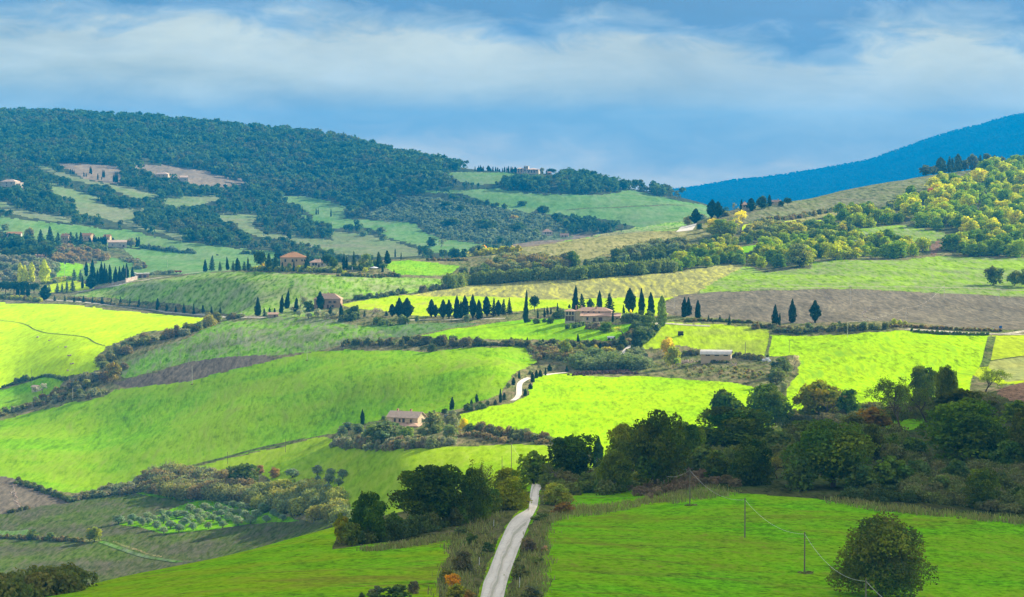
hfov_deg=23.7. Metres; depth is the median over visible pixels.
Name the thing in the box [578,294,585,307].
cypress tree
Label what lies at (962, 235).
bush
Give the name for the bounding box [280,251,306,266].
hilltop villa
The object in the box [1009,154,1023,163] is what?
bush
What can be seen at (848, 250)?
bush
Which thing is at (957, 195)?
bush
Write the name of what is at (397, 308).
cypress tree
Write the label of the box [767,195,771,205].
cypress tree
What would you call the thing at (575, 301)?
cypress tree
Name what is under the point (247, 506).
olive tree
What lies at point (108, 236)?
hamlet house
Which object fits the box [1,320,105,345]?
ditch
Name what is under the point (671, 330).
field
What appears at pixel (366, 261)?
broadleaf tree
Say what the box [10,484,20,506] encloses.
stones
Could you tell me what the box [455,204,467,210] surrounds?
broadleaf tree
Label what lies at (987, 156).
broadleaf tree
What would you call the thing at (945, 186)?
bush
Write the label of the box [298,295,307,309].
bare tree
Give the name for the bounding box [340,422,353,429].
bush
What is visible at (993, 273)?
broadleaf tree
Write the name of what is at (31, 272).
poplar tree
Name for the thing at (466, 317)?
bush
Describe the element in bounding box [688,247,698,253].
bush
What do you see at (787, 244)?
bush
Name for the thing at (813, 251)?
bush
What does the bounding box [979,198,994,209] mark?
bush
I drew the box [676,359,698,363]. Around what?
rubble
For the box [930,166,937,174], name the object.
broadleaf tree
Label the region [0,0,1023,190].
sky
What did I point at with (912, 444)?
bush
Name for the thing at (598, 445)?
cypress tree
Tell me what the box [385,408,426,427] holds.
stone farmhouse
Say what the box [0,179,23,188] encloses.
stone house
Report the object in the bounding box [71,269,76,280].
conifer tree
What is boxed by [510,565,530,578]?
bush
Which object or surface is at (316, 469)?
olive tree
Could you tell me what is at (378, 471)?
field
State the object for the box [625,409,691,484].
broadleaf tree
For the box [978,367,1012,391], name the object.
bare tree
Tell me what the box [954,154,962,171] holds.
cypress tree
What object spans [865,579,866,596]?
utility pole
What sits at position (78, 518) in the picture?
field
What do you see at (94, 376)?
hedge
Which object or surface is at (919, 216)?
bush
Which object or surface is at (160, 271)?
hedge
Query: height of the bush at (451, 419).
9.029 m
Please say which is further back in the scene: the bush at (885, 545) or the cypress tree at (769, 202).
the cypress tree at (769, 202)
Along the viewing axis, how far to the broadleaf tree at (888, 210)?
2120.14 m
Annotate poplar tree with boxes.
[17,262,22,281]
[22,265,28,280]
[29,262,34,281]
[39,259,50,283]
[655,295,666,325]
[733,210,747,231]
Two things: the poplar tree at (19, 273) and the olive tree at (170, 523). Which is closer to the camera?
the olive tree at (170, 523)
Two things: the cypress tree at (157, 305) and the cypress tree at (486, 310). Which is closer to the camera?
the cypress tree at (486, 310)
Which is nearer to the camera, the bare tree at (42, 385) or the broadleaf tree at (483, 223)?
the bare tree at (42, 385)
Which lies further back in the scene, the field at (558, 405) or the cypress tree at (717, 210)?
the cypress tree at (717, 210)
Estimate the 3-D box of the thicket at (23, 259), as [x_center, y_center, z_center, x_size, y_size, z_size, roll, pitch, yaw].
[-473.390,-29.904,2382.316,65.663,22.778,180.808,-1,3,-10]
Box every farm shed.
[6,232,22,236]
[700,350,732,363]
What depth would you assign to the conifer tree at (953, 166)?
2653.41 m
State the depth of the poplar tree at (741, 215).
2033.39 m
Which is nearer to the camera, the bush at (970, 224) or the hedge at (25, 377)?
the hedge at (25, 377)
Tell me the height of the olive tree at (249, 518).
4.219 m
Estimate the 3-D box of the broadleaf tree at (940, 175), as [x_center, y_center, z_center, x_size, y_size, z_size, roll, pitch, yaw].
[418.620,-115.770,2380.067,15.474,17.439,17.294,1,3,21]
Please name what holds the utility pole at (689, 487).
on the ground at (704, 548)
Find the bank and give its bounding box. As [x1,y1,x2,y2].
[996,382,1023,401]
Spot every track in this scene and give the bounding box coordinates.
[511,377,530,399]
[676,223,696,231]
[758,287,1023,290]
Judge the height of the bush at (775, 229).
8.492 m
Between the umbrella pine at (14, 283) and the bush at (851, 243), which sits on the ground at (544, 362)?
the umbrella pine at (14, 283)
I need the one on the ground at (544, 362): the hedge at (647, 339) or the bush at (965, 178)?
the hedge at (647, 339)
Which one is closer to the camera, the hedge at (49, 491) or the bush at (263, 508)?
the bush at (263, 508)
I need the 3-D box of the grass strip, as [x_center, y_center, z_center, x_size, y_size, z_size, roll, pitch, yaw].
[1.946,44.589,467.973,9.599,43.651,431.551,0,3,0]
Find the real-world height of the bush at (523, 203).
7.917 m
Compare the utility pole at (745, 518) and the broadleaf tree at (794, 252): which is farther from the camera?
the broadleaf tree at (794, 252)
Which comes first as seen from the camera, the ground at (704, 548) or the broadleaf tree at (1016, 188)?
the ground at (704, 548)
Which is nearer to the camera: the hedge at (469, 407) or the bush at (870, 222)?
the hedge at (469, 407)
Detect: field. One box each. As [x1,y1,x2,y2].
[0,200,71,223]
[0,216,274,256]
[0,302,202,387]
[0,346,536,492]
[0,476,69,513]
[0,493,319,556]
[0,520,332,592]
[34,163,156,198]
[50,183,99,202]
[59,163,120,183]
[72,271,442,316]
[74,199,184,240]
[113,355,280,387]
[120,316,392,377]
[124,248,273,273]
[135,163,244,187]
[164,195,218,207]
[196,437,592,519]
[219,213,333,249]
[283,196,345,222]
[330,231,421,256]
[331,218,482,252]
[342,295,672,315]
[352,323,479,344]
[365,196,573,245]
[412,264,744,299]
[415,188,709,227]
[460,374,774,455]
[510,233,598,247]
[563,221,686,241]
[641,322,684,348]
[653,323,768,355]
[665,289,1023,329]
[700,256,1023,295]
[744,173,950,223]
[768,330,987,417]
[861,225,946,241]
[974,335,1023,384]
[989,356,1023,381]
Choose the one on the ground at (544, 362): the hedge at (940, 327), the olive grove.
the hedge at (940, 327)
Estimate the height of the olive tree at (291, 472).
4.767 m
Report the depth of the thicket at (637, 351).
1311.10 m
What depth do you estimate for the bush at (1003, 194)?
2252.60 m
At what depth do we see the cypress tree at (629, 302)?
1442.73 m
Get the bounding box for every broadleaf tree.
[0,247,10,255]
[8,247,20,254]
[19,248,28,255]
[23,228,34,237]
[27,247,36,255]
[41,243,48,252]
[85,527,102,541]
[105,360,121,380]
[127,238,135,246]
[327,257,338,267]
[332,513,348,543]
[358,253,373,268]
[387,464,472,519]
[426,237,437,246]
[438,217,460,226]
[439,201,453,206]
[448,193,459,200]
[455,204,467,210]
[473,219,497,229]
[475,199,482,204]
[508,222,526,231]
[537,205,549,213]
[547,433,600,475]
[558,338,572,352]
[576,342,584,350]
[586,298,594,306]
[606,422,642,473]
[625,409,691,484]
[660,336,674,354]
[663,346,680,367]
[673,421,706,469]
[679,256,692,268]
[698,257,713,266]
[707,387,744,426]
[708,249,717,255]
[716,242,727,253]
[727,251,735,262]
[734,245,743,253]
[740,231,747,237]
[745,383,794,427]
[756,195,768,208]
[764,249,777,261]
[778,232,791,243]
[778,418,880,487]
[782,249,792,262]
[785,243,814,266]
[790,223,806,232]
[792,378,841,415]
[806,228,817,238]
[810,221,824,228]
[812,228,827,238]
[817,238,825,243]
[823,213,835,220]
[832,202,844,213]
[834,223,848,233]
[835,231,849,238]
[844,221,853,231]
[844,235,857,240]
[845,215,852,223]
[850,247,863,257]
[852,239,866,247]
[863,376,911,424]
[863,424,886,458]
[864,208,872,218]
[864,241,874,248]
[867,231,883,247]
[868,208,883,221]
[869,247,880,257]
[881,208,895,218]
[893,212,905,222]
[900,193,910,199]
[906,201,925,216]
[907,194,921,203]
[909,365,937,397]
[918,164,933,175]
[927,181,943,189]
[927,186,947,198]
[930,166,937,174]
[933,364,958,396]
[934,171,948,179]
[934,201,953,211]
[941,192,950,201]
[950,177,961,184]
[962,160,969,170]
[965,230,976,239]
[967,154,978,169]
[969,168,988,181]
[974,233,985,243]
[978,194,996,202]
[979,205,993,212]
[982,222,999,230]
[982,233,994,242]
[983,153,990,159]
[983,265,1004,284]
[984,175,996,190]
[991,169,1000,176]
[992,200,1002,206]
[999,218,1011,227]
[1001,223,1018,233]
[1006,270,1019,285]
[1007,407,1023,459]
[1009,159,1023,169]
[1009,184,1021,193]
[1015,269,1023,285]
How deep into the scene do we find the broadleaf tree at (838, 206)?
2146.70 m
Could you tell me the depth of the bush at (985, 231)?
1951.65 m
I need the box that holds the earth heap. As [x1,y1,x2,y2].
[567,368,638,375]
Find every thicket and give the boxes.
[0,254,60,279]
[0,562,97,596]
[48,243,110,262]
[48,275,72,282]
[75,241,107,250]
[118,256,147,268]
[139,460,262,502]
[239,477,352,526]
[484,251,580,271]
[526,343,558,359]
[537,467,639,495]
[541,346,615,360]
[563,346,653,369]
[610,236,689,257]
[625,346,654,367]
[628,314,656,337]
[742,219,808,233]
[886,193,919,208]
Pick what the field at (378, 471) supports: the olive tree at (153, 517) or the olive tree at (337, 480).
the olive tree at (337, 480)
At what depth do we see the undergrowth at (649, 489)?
513.50 m
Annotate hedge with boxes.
[0,294,42,301]
[0,387,106,415]
[0,533,84,541]
[1,374,43,387]
[7,505,30,512]
[13,374,30,384]
[13,476,72,501]
[36,379,90,404]
[42,373,65,380]
[66,378,84,391]
[67,295,199,313]
[71,473,147,501]
[76,362,129,382]
[93,312,222,367]
[150,269,174,274]
[225,312,245,319]
[239,248,258,253]
[249,265,346,272]
[329,434,440,451]
[335,272,400,277]
[337,311,360,321]
[341,337,394,346]
[342,305,358,314]
[346,260,388,269]
[348,506,463,544]
[353,288,407,299]
[372,314,409,325]
[388,334,484,346]
[413,434,456,445]
[418,284,448,292]
[426,257,468,260]
[441,258,679,288]
[456,430,511,442]
[457,260,511,275]
[463,401,486,410]
[465,245,522,256]
[474,421,562,443]
[478,337,560,347]
[551,309,564,318]
[561,338,617,346]
[565,321,585,329]
[583,250,678,265]
[584,322,599,329]
[617,328,634,349]
[620,310,654,322]
[626,323,661,349]
[681,349,699,355]
[684,318,757,322]
[699,359,729,362]
[732,351,768,360]
[751,323,803,334]
[753,205,846,221]
[772,322,889,332]
[888,323,1002,331]
[910,328,989,335]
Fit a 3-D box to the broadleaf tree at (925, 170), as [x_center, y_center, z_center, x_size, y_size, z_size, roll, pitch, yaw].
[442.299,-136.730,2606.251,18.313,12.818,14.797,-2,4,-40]
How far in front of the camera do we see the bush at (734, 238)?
1963.00 m
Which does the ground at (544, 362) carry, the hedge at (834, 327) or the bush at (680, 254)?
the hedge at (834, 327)
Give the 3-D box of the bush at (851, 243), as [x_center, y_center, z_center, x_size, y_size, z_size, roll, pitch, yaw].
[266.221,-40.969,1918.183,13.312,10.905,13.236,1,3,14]
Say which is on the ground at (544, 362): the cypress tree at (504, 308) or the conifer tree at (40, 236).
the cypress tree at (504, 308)
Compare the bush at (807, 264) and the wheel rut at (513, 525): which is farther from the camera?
the bush at (807, 264)
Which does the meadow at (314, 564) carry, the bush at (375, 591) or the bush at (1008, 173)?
the bush at (375, 591)
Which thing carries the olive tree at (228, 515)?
on the meadow at (201, 527)
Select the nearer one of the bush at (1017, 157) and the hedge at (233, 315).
the hedge at (233, 315)
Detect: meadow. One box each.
[0,377,63,408]
[0,529,28,534]
[40,280,93,292]
[44,484,530,596]
[49,262,88,281]
[81,257,149,281]
[119,500,297,533]
[136,492,209,501]
[385,260,459,275]
[448,171,514,184]
[491,223,712,266]
[644,345,766,382]
[741,245,755,252]
[742,220,820,229]
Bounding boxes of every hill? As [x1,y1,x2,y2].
[0,123,726,275]
[549,171,1022,275]
[674,116,1023,210]
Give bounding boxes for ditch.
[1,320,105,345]
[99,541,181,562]
[193,437,305,465]
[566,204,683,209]
[765,336,771,355]
[980,336,995,366]
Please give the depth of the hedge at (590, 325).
1397.29 m
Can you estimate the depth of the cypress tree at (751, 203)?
2166.49 m
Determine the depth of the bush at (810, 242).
1902.78 m
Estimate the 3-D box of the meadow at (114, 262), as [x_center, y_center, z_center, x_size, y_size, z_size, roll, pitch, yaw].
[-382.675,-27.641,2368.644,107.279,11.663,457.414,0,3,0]
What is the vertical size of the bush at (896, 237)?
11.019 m
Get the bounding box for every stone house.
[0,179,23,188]
[156,171,169,177]
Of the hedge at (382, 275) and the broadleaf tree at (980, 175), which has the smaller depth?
the hedge at (382, 275)
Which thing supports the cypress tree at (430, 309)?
on the ground at (544, 362)
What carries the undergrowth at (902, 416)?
on the ground at (544, 362)
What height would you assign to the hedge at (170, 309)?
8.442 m
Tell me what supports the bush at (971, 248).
on the hill at (948, 229)
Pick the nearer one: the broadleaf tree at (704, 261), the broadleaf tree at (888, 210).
the broadleaf tree at (704, 261)
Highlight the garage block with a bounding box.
[136,273,149,277]
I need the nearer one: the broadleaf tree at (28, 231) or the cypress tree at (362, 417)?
the cypress tree at (362, 417)
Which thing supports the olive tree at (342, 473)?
on the field at (378, 471)
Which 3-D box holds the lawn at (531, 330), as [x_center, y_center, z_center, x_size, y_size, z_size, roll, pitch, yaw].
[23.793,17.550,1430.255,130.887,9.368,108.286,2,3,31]
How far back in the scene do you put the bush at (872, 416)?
688.22 m
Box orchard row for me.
[138,243,196,253]
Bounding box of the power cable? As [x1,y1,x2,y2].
[513,447,881,596]
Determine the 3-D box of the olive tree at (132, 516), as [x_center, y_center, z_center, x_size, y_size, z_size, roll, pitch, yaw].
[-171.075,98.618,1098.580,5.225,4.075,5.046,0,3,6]
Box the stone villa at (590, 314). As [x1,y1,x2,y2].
[565,305,621,323]
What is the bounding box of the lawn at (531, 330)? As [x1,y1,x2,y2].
[422,318,630,340]
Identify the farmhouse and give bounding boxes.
[314,292,342,308]
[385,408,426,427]
[542,229,551,235]
[739,201,748,210]
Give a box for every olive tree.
[112,514,124,523]
[127,513,136,520]
[138,517,146,525]
[143,512,151,517]
[144,517,153,523]
[149,515,157,519]
[152,520,161,529]
[155,508,165,514]
[156,514,169,522]
[159,526,167,533]
[165,510,172,516]
[165,520,175,527]
[171,510,181,518]
[173,524,183,531]
[178,517,190,525]
[180,510,188,516]
[185,503,195,511]
[185,513,194,520]
[188,522,196,529]
[191,508,205,513]
[196,516,205,524]
[200,502,209,510]
[204,522,211,528]
[207,514,216,520]
[214,502,222,509]
[214,516,221,522]
[218,510,225,516]
[218,520,227,527]
[223,512,233,520]
[226,508,235,513]
[228,500,236,507]
[231,516,244,525]
[234,502,244,507]
[239,510,250,518]
[242,503,252,509]
[245,514,257,523]
[251,509,262,516]
[262,515,270,521]
[269,508,276,515]
[278,514,286,520]
[284,468,298,477]
[295,310,303,315]
[305,312,311,317]
[311,465,322,474]
[314,308,321,315]
[323,312,330,318]
[323,474,334,482]
[325,468,335,474]
[333,478,343,485]
[336,469,348,478]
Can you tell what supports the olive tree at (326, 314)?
on the ground at (544, 362)
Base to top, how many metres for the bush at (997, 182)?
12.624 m
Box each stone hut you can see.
[31,385,42,391]
[267,312,278,317]
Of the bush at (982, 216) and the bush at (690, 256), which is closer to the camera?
the bush at (690, 256)
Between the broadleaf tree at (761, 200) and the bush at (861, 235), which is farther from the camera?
the broadleaf tree at (761, 200)
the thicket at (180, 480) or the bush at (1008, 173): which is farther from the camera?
the bush at (1008, 173)
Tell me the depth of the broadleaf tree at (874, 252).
1857.90 m
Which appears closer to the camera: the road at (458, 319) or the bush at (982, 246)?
the road at (458, 319)
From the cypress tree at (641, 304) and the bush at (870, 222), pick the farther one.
the bush at (870, 222)
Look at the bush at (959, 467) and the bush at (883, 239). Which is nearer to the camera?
the bush at (959, 467)
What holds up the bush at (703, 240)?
on the hill at (948, 229)
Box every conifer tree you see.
[37,229,45,240]
[44,226,54,241]
[55,232,61,244]
[64,281,69,291]
[67,232,76,244]
[69,280,75,290]
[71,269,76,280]
[74,232,79,243]
[77,232,84,244]
[77,270,83,281]
[208,255,214,270]
[263,253,273,269]
[272,255,278,269]
[303,252,310,265]
[351,251,356,264]
[376,252,384,264]
[605,293,614,311]
[946,156,953,172]
[951,158,957,171]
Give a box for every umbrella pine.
[0,280,12,293]
[10,280,17,293]
[30,282,39,290]
[253,250,265,264]
[274,250,284,258]
[321,254,332,265]
[529,295,539,311]
[547,168,556,173]
[784,197,791,203]
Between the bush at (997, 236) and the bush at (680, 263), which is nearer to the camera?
the bush at (680, 263)
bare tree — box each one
[37,383,47,392]
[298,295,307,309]
[371,307,381,315]
[455,458,495,491]
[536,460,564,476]
[763,453,786,478]
[790,355,799,369]
[813,388,858,413]
[903,383,937,420]
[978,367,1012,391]
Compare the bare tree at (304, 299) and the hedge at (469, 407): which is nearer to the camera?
the hedge at (469, 407)
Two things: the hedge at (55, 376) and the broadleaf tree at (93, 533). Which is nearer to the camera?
the broadleaf tree at (93, 533)
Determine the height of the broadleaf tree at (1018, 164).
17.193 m
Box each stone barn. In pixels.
[107,240,126,247]
[179,176,187,181]
[767,199,780,204]
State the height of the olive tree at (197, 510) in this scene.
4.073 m
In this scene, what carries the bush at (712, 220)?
on the meadow at (594, 247)
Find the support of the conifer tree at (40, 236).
on the hill at (109, 224)
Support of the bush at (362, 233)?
on the field at (345, 243)
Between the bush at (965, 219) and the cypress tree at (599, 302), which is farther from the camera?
the bush at (965, 219)
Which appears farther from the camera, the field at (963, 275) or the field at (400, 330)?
the field at (963, 275)
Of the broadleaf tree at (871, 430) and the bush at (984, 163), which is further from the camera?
the bush at (984, 163)
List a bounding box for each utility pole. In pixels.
[689,471,689,504]
[744,498,745,537]
[804,532,804,571]
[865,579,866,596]
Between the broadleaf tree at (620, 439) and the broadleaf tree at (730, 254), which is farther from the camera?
the broadleaf tree at (730, 254)
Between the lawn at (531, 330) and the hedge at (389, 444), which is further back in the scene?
the lawn at (531, 330)
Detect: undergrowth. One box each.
[623,467,741,498]
[680,412,909,467]
[685,363,764,378]
[787,390,1001,424]
[835,482,918,505]
[896,448,1023,512]
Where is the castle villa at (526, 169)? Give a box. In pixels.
[517,166,539,173]
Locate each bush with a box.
[0,223,9,230]
[26,528,39,539]
[44,532,55,540]
[99,370,110,382]
[200,468,216,475]
[226,463,259,482]
[255,465,264,473]
[259,503,268,513]
[268,466,279,477]
[275,478,295,486]
[303,300,314,311]
[337,426,347,436]
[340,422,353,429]
[341,522,363,544]
[348,490,389,541]
[351,423,364,432]
[359,231,366,235]
[361,419,400,447]
[366,585,384,596]
[375,227,387,232]
[379,234,386,239]
[379,584,411,596]
[385,511,404,526]
[399,426,414,437]
[407,581,419,593]
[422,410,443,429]
[427,343,436,351]
[428,424,442,433]
[434,489,469,522]
[439,568,453,581]
[442,410,459,427]
[442,424,458,438]
[444,573,460,584]
[445,583,466,596]
[451,550,474,573]
[453,526,468,534]
[458,418,468,428]
[458,466,492,521]
[462,423,475,433]
[463,314,469,321]
[463,589,475,596]
[464,533,477,544]
[482,542,494,551]
[487,486,502,513]
[488,466,532,509]
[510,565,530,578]
[516,450,551,484]
[517,200,526,205]
[520,536,536,551]
[520,585,542,596]
[530,512,548,519]
[530,556,543,564]
[533,318,539,323]
[535,469,549,482]
[538,482,576,504]
[546,317,553,323]
[550,501,575,513]
[565,250,579,264]
[593,449,632,491]
[595,458,604,470]
[598,322,614,331]
[601,347,615,351]
[631,471,649,485]
[672,260,683,270]
[674,251,687,261]
[682,215,691,224]
[686,444,717,470]
[687,254,696,266]
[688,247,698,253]
[693,248,708,258]
[693,256,700,265]
[695,406,776,446]
[696,223,702,229]
[697,243,710,252]
[698,238,709,245]
[701,450,734,478]
[705,218,716,229]
[705,219,739,236]
[707,242,715,248]
[710,254,720,264]
[711,247,725,254]
[717,237,725,243]
[718,251,728,262]
[721,211,729,215]
[722,233,731,241]
[725,244,736,253]
[727,435,774,485]
[731,236,738,243]
[731,253,745,263]
[735,249,745,257]
[738,235,743,241]
[744,234,752,243]
[747,230,758,238]
[747,253,759,264]
[753,242,764,254]
[755,229,764,238]
[756,256,767,267]
[757,236,771,245]
[758,243,774,259]
[760,430,790,447]
[763,231,772,237]
[765,240,776,246]
[766,367,788,383]
[768,253,786,267]
[769,356,792,374]
[770,226,779,233]
[771,238,784,244]
[777,223,791,232]
[777,246,787,253]
[779,382,787,390]
[781,455,818,491]
[782,242,792,249]
[790,233,808,241]
[790,237,804,243]
[795,251,809,266]
[802,218,817,225]
[803,238,816,246]
[805,247,817,261]
[811,243,822,257]
[814,234,828,242]
[819,223,836,229]
[819,241,832,257]
[822,243,845,259]
[823,218,834,224]
[824,511,939,596]
[826,229,837,241]
[829,235,836,243]
[833,236,847,244]
[834,240,848,252]
[835,208,850,221]
[835,389,860,413]
[838,415,869,425]
[839,245,853,258]
[843,463,880,489]
[844,205,855,215]
[845,240,855,248]
[847,229,860,238]
[851,204,862,215]
[851,212,866,225]
[856,406,894,425]
[858,231,864,238]
[858,245,870,255]
[859,203,868,212]
[865,217,876,226]
[866,204,877,211]
[873,455,914,488]
[878,236,891,247]
[879,244,895,258]
[880,213,893,224]
[881,229,896,240]
[883,434,902,456]
[888,240,908,257]
[891,235,902,241]
[893,195,906,208]
[897,203,910,217]
[899,238,909,250]
[900,437,928,453]
[903,235,914,243]
[905,185,916,193]
[906,197,917,205]
[907,243,919,255]
[907,459,932,476]
[910,211,929,226]
[915,237,931,250]
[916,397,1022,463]
[919,190,928,200]
[923,203,933,212]
[924,176,941,190]
[924,195,934,205]
[927,211,940,222]
[928,388,996,415]
[928,474,950,489]
[929,217,944,229]
[930,197,948,208]
[935,209,948,223]
[939,183,954,191]
[939,233,962,250]
[940,179,949,183]
[942,458,969,481]
[945,212,958,225]
[946,187,956,199]
[948,172,959,180]
[950,200,961,211]
[951,181,961,191]
[951,190,966,201]
[951,213,966,228]
[951,231,969,242]
[956,181,972,190]
[957,204,968,212]
[957,241,969,254]
[958,194,976,206]
[958,216,972,230]
[960,174,976,184]
[960,208,976,217]
[961,467,1002,506]
[962,219,980,232]
[962,243,980,255]
[964,239,976,243]
[966,189,980,202]
[970,183,984,197]
[973,213,988,222]
[973,217,986,229]
[976,241,988,255]
[977,159,993,168]
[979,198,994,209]
[980,193,998,199]
[980,228,994,235]
[982,171,994,182]
[983,209,995,221]
[984,164,997,171]
[984,237,998,253]
[986,183,1001,192]
[987,240,1007,255]
[988,217,1001,227]
[988,439,1023,465]
[989,156,1003,170]
[989,187,999,198]
[989,209,1003,221]
[989,229,1005,237]
[989,471,1016,490]
[991,180,1002,188]
[991,234,1002,239]
[995,172,1007,182]
[997,188,1011,200]
[997,206,1013,218]
[998,162,1011,171]
[999,199,1010,205]
[1000,235,1014,245]
[1001,400,1023,420]
[1002,182,1011,192]
[1003,170,1014,183]
[1003,243,1015,256]
[1007,174,1016,184]
[1007,209,1023,223]
[1008,166,1019,173]
[1008,203,1021,211]
[1008,231,1023,240]
[1008,486,1023,495]
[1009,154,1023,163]
[1009,194,1023,203]
[1012,197,1023,205]
[1012,238,1023,256]
[1013,170,1023,184]
[1015,217,1023,223]
[1016,202,1023,213]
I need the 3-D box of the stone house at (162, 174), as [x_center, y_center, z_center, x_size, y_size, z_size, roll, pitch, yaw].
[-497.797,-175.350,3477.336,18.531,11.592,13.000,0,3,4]
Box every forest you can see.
[0,106,728,210]
[0,156,625,265]
[15,108,430,161]
[672,112,1023,206]
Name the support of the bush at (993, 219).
on the hill at (948, 229)
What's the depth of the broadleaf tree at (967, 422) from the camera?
547.36 m
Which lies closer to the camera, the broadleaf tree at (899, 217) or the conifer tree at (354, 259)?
the conifer tree at (354, 259)
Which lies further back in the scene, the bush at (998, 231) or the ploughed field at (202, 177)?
the ploughed field at (202, 177)
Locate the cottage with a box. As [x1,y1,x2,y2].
[560,233,568,236]
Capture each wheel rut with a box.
[482,484,532,596]
[495,484,538,596]
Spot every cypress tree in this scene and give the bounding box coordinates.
[15,282,19,294]
[19,282,24,295]
[25,282,30,296]
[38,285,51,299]
[84,262,88,275]
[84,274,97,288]
[89,259,94,275]
[96,269,98,283]
[99,261,102,283]
[102,263,105,283]
[105,268,107,282]
[108,264,112,282]
[112,266,117,281]
[120,267,123,280]
[125,263,128,277]
[155,298,159,309]
[203,260,207,271]
[225,257,229,269]
[234,258,239,269]
[254,297,261,315]
[279,295,283,312]
[284,290,289,308]
[293,298,298,311]
[316,291,324,309]
[339,304,342,316]
[342,254,345,269]
[360,409,364,424]
[384,250,391,263]
[388,304,395,316]
[393,298,402,316]
[399,297,414,317]
[426,299,434,316]
[433,304,437,316]
[438,299,447,318]
[445,300,452,318]
[449,397,454,409]
[453,296,459,317]
[458,301,463,317]
[462,295,468,314]
[468,294,476,318]
[474,299,482,318]
[482,296,491,316]
[490,299,496,315]
[494,300,501,315]
[499,388,501,402]
[500,299,506,314]
[506,297,512,313]
[522,290,528,322]
[530,372,534,381]
[571,286,578,309]
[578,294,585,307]
[593,435,603,467]
[596,290,602,306]
[618,335,625,344]
[623,288,635,311]
[633,336,642,346]
[638,288,645,312]
[647,292,654,312]
[681,297,686,316]
[686,297,691,315]
[689,208,701,223]
[695,300,701,317]
[706,199,715,217]
[711,201,724,218]
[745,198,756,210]
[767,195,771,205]
[771,304,778,324]
[778,313,780,325]
[788,299,796,322]
[809,300,821,322]
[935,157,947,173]
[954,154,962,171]
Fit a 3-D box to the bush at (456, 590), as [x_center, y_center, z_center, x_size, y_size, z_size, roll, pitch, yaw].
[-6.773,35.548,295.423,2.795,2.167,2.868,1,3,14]
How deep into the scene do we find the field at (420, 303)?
1619.79 m
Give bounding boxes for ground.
[0,170,1023,556]
[56,246,131,264]
[332,491,529,548]
[437,499,528,596]
[485,485,1023,596]
[505,487,573,596]
[589,391,1023,518]
[785,212,838,220]
[886,418,923,429]
[930,239,943,254]
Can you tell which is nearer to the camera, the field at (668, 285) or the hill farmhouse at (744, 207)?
the field at (668, 285)
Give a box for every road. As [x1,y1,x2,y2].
[46,299,264,317]
[77,272,198,291]
[418,318,503,319]
[480,483,540,596]
[655,323,709,326]
[905,328,1023,334]
[997,330,1023,333]
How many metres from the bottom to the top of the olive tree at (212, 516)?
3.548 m
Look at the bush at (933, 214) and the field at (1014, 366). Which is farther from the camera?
the bush at (933, 214)
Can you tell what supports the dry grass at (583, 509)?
on the ground at (704, 548)
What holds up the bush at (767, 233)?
on the hill at (948, 229)
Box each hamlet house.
[61,233,68,242]
[79,232,94,241]
[103,234,111,240]
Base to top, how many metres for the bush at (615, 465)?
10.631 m
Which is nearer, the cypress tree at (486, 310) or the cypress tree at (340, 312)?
the cypress tree at (486, 310)
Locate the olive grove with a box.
[366,196,565,244]
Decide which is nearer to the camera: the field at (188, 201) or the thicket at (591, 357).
the thicket at (591, 357)
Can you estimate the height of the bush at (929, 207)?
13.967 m
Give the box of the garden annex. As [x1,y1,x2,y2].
[309,258,325,266]
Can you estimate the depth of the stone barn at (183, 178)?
3488.71 m
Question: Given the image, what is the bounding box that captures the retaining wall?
[94,276,136,288]
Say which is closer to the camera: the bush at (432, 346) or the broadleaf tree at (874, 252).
the bush at (432, 346)
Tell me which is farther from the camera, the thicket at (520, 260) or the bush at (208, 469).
the thicket at (520, 260)
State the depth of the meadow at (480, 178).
3509.52 m
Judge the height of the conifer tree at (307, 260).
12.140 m
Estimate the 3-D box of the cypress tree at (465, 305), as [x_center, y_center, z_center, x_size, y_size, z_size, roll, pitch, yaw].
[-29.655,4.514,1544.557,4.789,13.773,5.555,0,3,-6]
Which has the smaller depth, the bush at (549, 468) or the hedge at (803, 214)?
the bush at (549, 468)
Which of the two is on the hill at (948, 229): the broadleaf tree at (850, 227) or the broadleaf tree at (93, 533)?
the broadleaf tree at (850, 227)
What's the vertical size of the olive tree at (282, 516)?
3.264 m
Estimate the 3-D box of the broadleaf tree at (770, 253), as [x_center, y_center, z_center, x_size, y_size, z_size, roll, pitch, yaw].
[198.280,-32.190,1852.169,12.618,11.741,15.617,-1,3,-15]
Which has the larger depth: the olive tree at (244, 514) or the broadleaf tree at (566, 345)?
the broadleaf tree at (566, 345)
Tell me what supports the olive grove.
on the hill at (109, 224)
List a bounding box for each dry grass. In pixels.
[356,531,459,551]
[546,490,690,521]
[664,483,742,503]
[797,570,813,573]
[824,495,1023,525]
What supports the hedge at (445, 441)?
on the ground at (544, 362)
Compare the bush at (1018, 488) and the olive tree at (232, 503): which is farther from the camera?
the olive tree at (232, 503)

